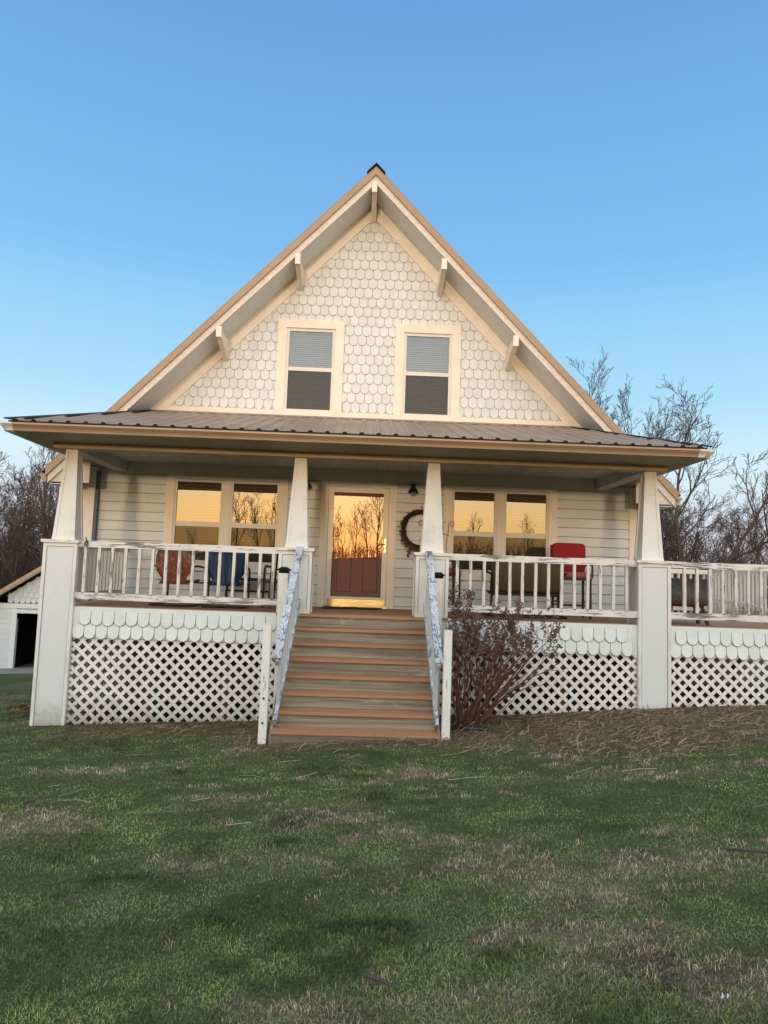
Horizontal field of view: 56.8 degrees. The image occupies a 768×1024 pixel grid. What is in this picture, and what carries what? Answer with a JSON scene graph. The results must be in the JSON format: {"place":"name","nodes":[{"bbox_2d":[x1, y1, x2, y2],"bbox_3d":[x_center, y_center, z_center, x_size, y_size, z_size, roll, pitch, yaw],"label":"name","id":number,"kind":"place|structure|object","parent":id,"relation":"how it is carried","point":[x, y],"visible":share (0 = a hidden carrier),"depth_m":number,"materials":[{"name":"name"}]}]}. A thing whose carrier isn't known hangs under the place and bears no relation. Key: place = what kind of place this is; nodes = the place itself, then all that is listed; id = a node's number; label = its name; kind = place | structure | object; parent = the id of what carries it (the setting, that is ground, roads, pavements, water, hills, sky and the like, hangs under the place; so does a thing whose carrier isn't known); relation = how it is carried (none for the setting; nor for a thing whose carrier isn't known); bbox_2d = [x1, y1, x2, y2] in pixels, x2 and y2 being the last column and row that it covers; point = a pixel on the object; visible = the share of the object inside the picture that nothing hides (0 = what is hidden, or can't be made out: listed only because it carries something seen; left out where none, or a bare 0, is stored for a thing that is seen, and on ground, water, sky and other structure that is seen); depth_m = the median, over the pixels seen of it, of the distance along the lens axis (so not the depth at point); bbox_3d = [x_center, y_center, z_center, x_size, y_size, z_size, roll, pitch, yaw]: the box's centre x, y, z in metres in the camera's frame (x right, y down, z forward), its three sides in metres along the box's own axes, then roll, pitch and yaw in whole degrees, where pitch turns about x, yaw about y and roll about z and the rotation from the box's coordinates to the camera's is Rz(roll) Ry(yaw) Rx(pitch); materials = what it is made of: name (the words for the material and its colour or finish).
{"place":"outdoors","nodes":[
{"label":"outdoors","id":0,"kind":"place"},
{"bbox_2d":[0,663,33,673],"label":"driveway","id":1,"kind":"structure","parent":0,"point":[26,668],"depth_m":22.57,"materials":[{"name":"concrete"}]},
{"bbox_2d":[225,578,277,604],"bbox_3d":[-2.215,1.353,12.028,0.980,0.465,0.380,2,-5,-1],"label":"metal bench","id":2,"kind":"object","parent":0,"point":[241,579],"visible":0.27,"depth_m":11.87,"materials":[{"name":"black metal"}]},
{"bbox_2d":[0,610,767,1023],"bbox_3d":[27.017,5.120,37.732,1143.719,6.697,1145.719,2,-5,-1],"label":"ground","id":3,"kind":"structure","parent":0,"point":[16,682],"depth_m":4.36,"materials":[{"name":"plant"}]},
{"bbox_2d":[0,481,20,540],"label":"bare tree","id":4,"kind":"object","parent":3,"relation":"on","point":[8,514],"visible":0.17,"depth_m":48.49,"materials":[{"name":"brown plant"}]},
{"bbox_2d":[0,505,22,584],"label":"bare tree","id":5,"kind":"object","parent":3,"relation":"on","point":[9,533],"visible":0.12,"depth_m":47.10,"materials":[{"name":"brown plant"}]},
{"bbox_2d":[0,451,27,526],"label":"bare tree","id":6,"kind":"object","parent":3,"relation":"on","point":[9,495],"visible":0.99,"depth_m":33.80,"materials":[{"name":"brown plant"}]},
{"bbox_2d":[5,705,30,709],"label":"fallen leaves","id":7,"kind":"object","parent":3,"relation":"on","point":[24,707],"visible":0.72,"depth_m":11.51,"materials":[{"name":"orange plant"}]},
{"bbox_2d":[0,566,41,667],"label":"garage","id":8,"kind":"structure","parent":3,"relation":"on","point":[19,603],"depth_m":23.62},
{"bbox_2d":[0,470,41,588],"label":"bare tree","id":9,"kind":"object","parent":3,"relation":"on","point":[17,558],"visible":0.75,"depth_m":35.73,"materials":[{"name":"brown plant"}]},
{"bbox_2d":[0,471,51,585],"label":"bare tree","id":10,"kind":"object","parent":3,"relation":"on","point":[1,531],"visible":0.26,"depth_m":42.62,"materials":[{"name":"brown plant"}]},
{"bbox_2d":[0,481,55,588],"bbox_3d":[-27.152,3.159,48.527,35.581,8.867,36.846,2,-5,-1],"label":"bare tree","id":11,"kind":"object","parent":3,"relation":"on","point":[32,557],"visible":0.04,"depth_m":37.91,"materials":[{"name":"brown plant"}]},
{"bbox_2d":[0,471,55,586],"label":"bare tree","id":12,"kind":"object","parent":3,"relation":"on","point":[21,522],"visible":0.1,"depth_m":44.44,"materials":[{"name":"brown plant"}]},
{"bbox_2d":[0,447,59,573],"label":"bare tree","id":13,"kind":"object","parent":3,"relation":"on","point":[16,486],"visible":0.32,"depth_m":41.48,"materials":[{"name":"brown plant"}]},
{"bbox_2d":[11,444,58,564],"bbox_3d":[-16.391,0.948,35.084,3.670,11.586,4.318,4,-6,-18],"label":"bare tree","id":14,"kind":"object","parent":3,"relation":"on","point":[43,511],"visible":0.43,"depth_m":35.00,"materials":[{"name":"brown plant"}]},
{"bbox_2d":[23,795,58,804],"bbox_3d":[-2.764,2.315,5.719,0.267,0.048,0.022,6,-7,-40],"label":"fallen stick","id":15,"kind":"object","parent":3,"relation":"on","point":[32,800],"visible":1,"depth_m":5.69,"materials":[{"name":"wood"}]},
{"bbox_2d":[26,472,58,565],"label":"bare tree","id":16,"kind":"object","parent":3,"relation":"on","point":[46,505],"visible":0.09,"depth_m":44.78,"materials":[{"name":"brown plant"}]},
{"bbox_2d":[363,972,398,989],"bbox_3d":[-0.013,1.884,2.851,0.164,0.030,0.024,-2,-6,34],"label":"fallen stick","id":17,"kind":"object","parent":3,"relation":"on","point":[374,978],"visible":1,"depth_m":2.85,"materials":[{"name":"wood"}]},
{"bbox_2d":[0,162,767,743],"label":"farmhouse","id":18,"kind":"object","parent":3,"relation":"on","point":[364,352],"visible":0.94,"depth_m":11.96,"materials":[{"name":"paint"}]},
{"bbox_2d":[148,550,204,606],"bbox_3d":[-3.181,0.976,10.963,0.662,0.931,0.657,1,-5,11],"label":"lawn chair","id":19,"kind":"object","parent":18,"relation":"on","point":[173,563],"visible":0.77,"depth_m":10.77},
{"bbox_2d":[201,552,250,608],"bbox_3d":[-2.429,1.004,10.981,0.662,0.931,0.657,2,-5,-5],"label":"lawn chair","id":20,"kind":"object","parent":18,"relation":"on","point":[226,567],"visible":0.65,"depth_m":10.79,"materials":[{"name":"blue fabric"}]},
{"bbox_2d":[163,475,288,572],"bbox_3d":[-2.784,0.214,12.489,2.180,1.660,0.124,2,-5,-1],"label":"porch window","id":21,"kind":"structure","parent":18,"relation":"in","point":[229,531],"depth_m":12.49,"materials":[{"name":"clear glass"}]},
{"bbox_2d":[261,554,278,608],"bbox_3d":[-1.587,1.091,11.176,0.541,0.858,0.637,4,-6,-21],"label":"patio chair","id":22,"kind":"object","parent":18,"relation":"on","point":[264,576],"visible":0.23,"depth_m":10.90,"materials":[{"name":"black metal"}]},
{"bbox_2d":[274,318,344,413],"bbox_3d":[-1.333,-2.621,12.795,1.189,1.700,0.109,2,-5,-1],"label":"gable window","id":23,"kind":"structure","parent":18,"relation":"in","point":[305,387],"depth_m":12.76,"materials":[{"name":"beige paint"}]},
{"bbox_2d":[321,606,381,609],"bbox_3d":[-0.542,1.622,11.979,1.020,0.012,0.660,2,-5,-1],"label":"doormat","id":24,"kind":"object","parent":18,"relation":"on","point":[340,607],"visible":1,"depth_m":11.85,"materials":[{"name":"fabric"}]},
{"bbox_2d":[316,481,396,608],"bbox_3d":[-0.470,0.571,12.489,1.340,2.210,0.119,2,-5,-1],"label":"door frame","id":25,"kind":"structure","parent":18,"relation":"in","point":[328,489],"depth_m":12.49,"materials":[{"name":"beige paint"}]},
{"bbox_2d":[330,492,383,599],"bbox_3d":[-0.471,0.646,12.597,0.920,2.040,0.050,2,-5,-1],"label":"front door","id":26,"kind":"structure","parent":18,"relation":"in","point":[358,517],"depth_m":12.58,"materials":[{"name":"red paint"}]},
{"bbox_2d":[408,482,418,494],"bbox_3d":[0.530,-0.411,12.520,0.200,0.238,0.275,0,-6,20],"label":"wall lamp","id":27,"kind":"object","parent":18,"relation":"attached to","point":[413,490],"visible":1,"depth_m":12.44,"materials":[{"name":"black metal"}]},
{"bbox_2d":[397,506,445,557],"bbox_3d":[0.655,0.353,12.446,0.855,0.913,0.168,2,-5,-1],"label":"vine wreath","id":28,"kind":"object","parent":18,"relation":"attached to","point":[409,543],"visible":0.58,"depth_m":12.45,"materials":[{"name":"brown plant"}]},
{"bbox_2d":[393,323,460,417],"bbox_3d":[0.781,-2.543,12.847,1.186,1.700,0.109,2,-5,-1],"label":"gable window","id":29,"kind":"structure","parent":18,"relation":"in","point":[424,392],"depth_m":12.81,"materials":[{"name":"beige paint"}]},
{"bbox_2d":[413,520,453,561],"bbox_3d":[0.819,0.906,11.881,0.689,1.524,0.355,2,-5,-1],"label":"plant stand","id":30,"kind":"object","parent":18,"relation":"on","point":[444,534],"visible":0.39,"depth_m":11.94,"materials":[{"name":"black metal"}]},
{"bbox_2d":[420,538,460,612],"bbox_3d":[0.909,1.018,11.414,0.577,1.216,0.605,0,-5,17],"label":"bar chair","id":31,"kind":"object","parent":18,"relation":"on","point":[452,571],"visible":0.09,"depth_m":11.10,"materials":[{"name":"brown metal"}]},
{"bbox_2d":[443,485,557,580],"bbox_3d":[2.056,0.393,12.608,2.070,1.660,0.124,2,-5,-1],"label":"porch window","id":32,"kind":"structure","parent":18,"relation":"in","point":[503,540],"depth_m":12.61,"materials":[{"name":"clear glass"}]},
{"bbox_2d":[482,561,567,618],"bbox_3d":[2.208,1.202,11.191,1.298,0.896,0.702,2,-5,2],"label":"sling loveseat","id":33,"kind":"object","parent":18,"relation":"on","point":[529,580],"visible":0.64,"depth_m":10.94,"materials":[{"name":"brown fabric"}]},
{"bbox_2d":[550,543,592,618],"bbox_3d":[3.034,1.103,11.532,0.605,1.216,0.577,2,-5,2],"label":"bar chair","id":34,"kind":"object","parent":18,"relation":"on","point":[569,550],"visible":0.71,"depth_m":11.68,"materials":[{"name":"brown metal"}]},
{"bbox_2d":[671,578,712,625],"bbox_3d":[4.551,1.362,10.849,0.870,0.691,0.870,2,-5,-1],"label":"galvanized tub","id":35,"kind":"object","parent":18,"relation":"on","point":[676,591],"visible":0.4,"depth_m":10.50,"materials":[{"name":"metal"}]},
{"bbox_2d":[9,700,767,963],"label":"straw litter","id":36,"kind":"object","parent":3,"relation":"on","point":[585,738],"visible":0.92,"depth_m":8.35,"materials":[{"name":"brown plant"}]},
{"bbox_2d":[450,725,494,730],"bbox_3d":[1.099,2.703,8.860,0.564,0.091,0.134,1,-5,12],"label":"bed edging","id":37,"kind":"object","parent":3,"relation":"on","point":[466,727],"visible":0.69,"depth_m":8.81,"materials":[{"name":"grey stone"}]},
{"bbox_2d":[446,580,564,725],"bbox_3d":[1.544,1.883,9.452,1.530,1.926,1.838,6,-6,-36],"label":"dormant shrub","id":38,"kind":"object","parent":3,"relation":"on","point":[475,710],"visible":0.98,"depth_m":9.31,"materials":[{"name":"brown plant"}]},
{"bbox_2d":[567,347,635,433],"bbox_3d":[8.376,-1.027,31.596,5.420,12.736,7.815,0,-6,24],"label":"bare tree","id":39,"kind":"object","parent":3,"relation":"on","point":[600,383],"visible":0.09,"depth_m":31.22,"materials":[{"name":"brown plant"}]},
{"bbox_2d":[609,373,705,541],"bbox_3d":[11.431,-0.381,32.882,7.251,11.817,5.029,1,-5,8],"label":"bare tree","id":40,"kind":"object","parent":3,"relation":"on","point":[657,433],"visible":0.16,"depth_m":32.34,"materials":[{"name":"brown plant"}]},
{"bbox_2d":[659,510,685,558],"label":"bare tree","id":41,"kind":"object","parent":3,"relation":"on","point":[670,537],"visible":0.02,"depth_m":26.85,"materials":[{"name":"brown plant"}]},
{"bbox_2d":[615,374,734,612],"bbox_3d":[11.572,-0.398,28.621,4.996,11.043,5.139,6,-7,-37],"label":"bare tree","id":42,"kind":"object","parent":3,"relation":"on","point":[677,513],"visible":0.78,"depth_m":28.57,"materials":[{"name":"brown plant"}]},
{"bbox_2d":[660,487,700,561],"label":"bare tree","id":43,"kind":"object","parent":3,"relation":"on","point":[670,514],"visible":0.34,"depth_m":28.68,"materials":[{"name":"brown plant"}]},
{"bbox_2d":[662,502,700,568],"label":"bare tree","id":44,"kind":"object","parent":3,"relation":"on","point":[680,533],"visible":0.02,"depth_m":31.07,"materials":[{"name":"brown plant"}]},
{"bbox_2d":[660,508,719,612],"bbox_3d":[11.533,2.322,28.789,4.025,5.597,3.587,4,-5,-16],"label":"bare tree","id":45,"kind":"object","parent":3,"relation":"on","point":[686,540],"visible":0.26,"depth_m":28.73,"materials":[{"name":"brown plant"}]},
{"bbox_2d":[661,499,724,610],"bbox_3d":[12.296,2.113,31.075,4.185,6.530,4.695,4,-6,-24],"label":"bare tree","id":46,"kind":"object","parent":3,"relation":"on","point":[685,538],"visible":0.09,"depth_m":30.32,"materials":[{"name":"brown plant"}]},
{"bbox_2d":[665,489,738,577],"bbox_3d":[15.022,2.348,34.349,4.384,6.841,4.919,-1,-6,29],"label":"bare tree","id":47,"kind":"object","parent":3,"relation":"on","point":[703,524],"visible":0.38,"depth_m":34.37,"materials":[{"name":"brown plant"}]},
{"bbox_2d":[662,525,767,613],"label":"undergrowth","id":48,"kind":"object","parent":3,"relation":"on","point":[766,558],"visible":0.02,"depth_m":29.16,"materials":[{"name":"brown plant"}]},
{"bbox_2d":[682,537,754,606],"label":"bare tree","id":49,"kind":"object","parent":3,"relation":"on","point":[733,562],"visible":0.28,"depth_m":26.14,"materials":[{"name":"brown plant"}]},
{"bbox_2d":[685,517,764,601],"bbox_3d":[14.072,2.717,29.114,3.577,4.976,3.189,5,-6,-31],"label":"bare tree","id":50,"kind":"object","parent":3,"relation":"on","point":[731,539],"visible":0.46,"depth_m":29.00,"materials":[{"name":"brown plant"}]},
{"bbox_2d":[688,506,767,576],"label":"bare tree","id":51,"kind":"object","parent":3,"relation":"on","point":[720,530],"visible":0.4,"depth_m":32.24,"materials":[{"name":"brown plant"}]},
{"bbox_2d":[693,448,767,612],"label":"bare tree","id":52,"kind":"object","parent":3,"relation":"on","point":[748,530],"visible":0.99,"depth_m":24.93,"materials":[{"name":"brown plant"}]},
{"bbox_2d":[705,504,767,585],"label":"bare tree","id":53,"kind":"object","parent":3,"relation":"on","point":[742,533],"visible":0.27,"depth_m":33.41,"materials":[{"name":"brown plant"}]},
{"bbox_2d":[722,463,767,581],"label":"bare tree","id":54,"kind":"object","parent":3,"relation":"on","point":[759,551],"visible":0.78,"depth_m":27.15,"materials":[{"name":"brown plant"}]},
{"bbox_2d":[726,847,767,853],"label":"fallen stick","id":55,"kind":"object","parent":3,"relation":"on","point":[747,850],"visible":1,"depth_m":4.24,"materials":[{"name":"wood"}]},
{"bbox_2d":[0,0,767,587],"label":"sky","id":56,"kind":"structure","parent":0,"point":[601,166],"materials":[{"name":"blue"}]}
]}

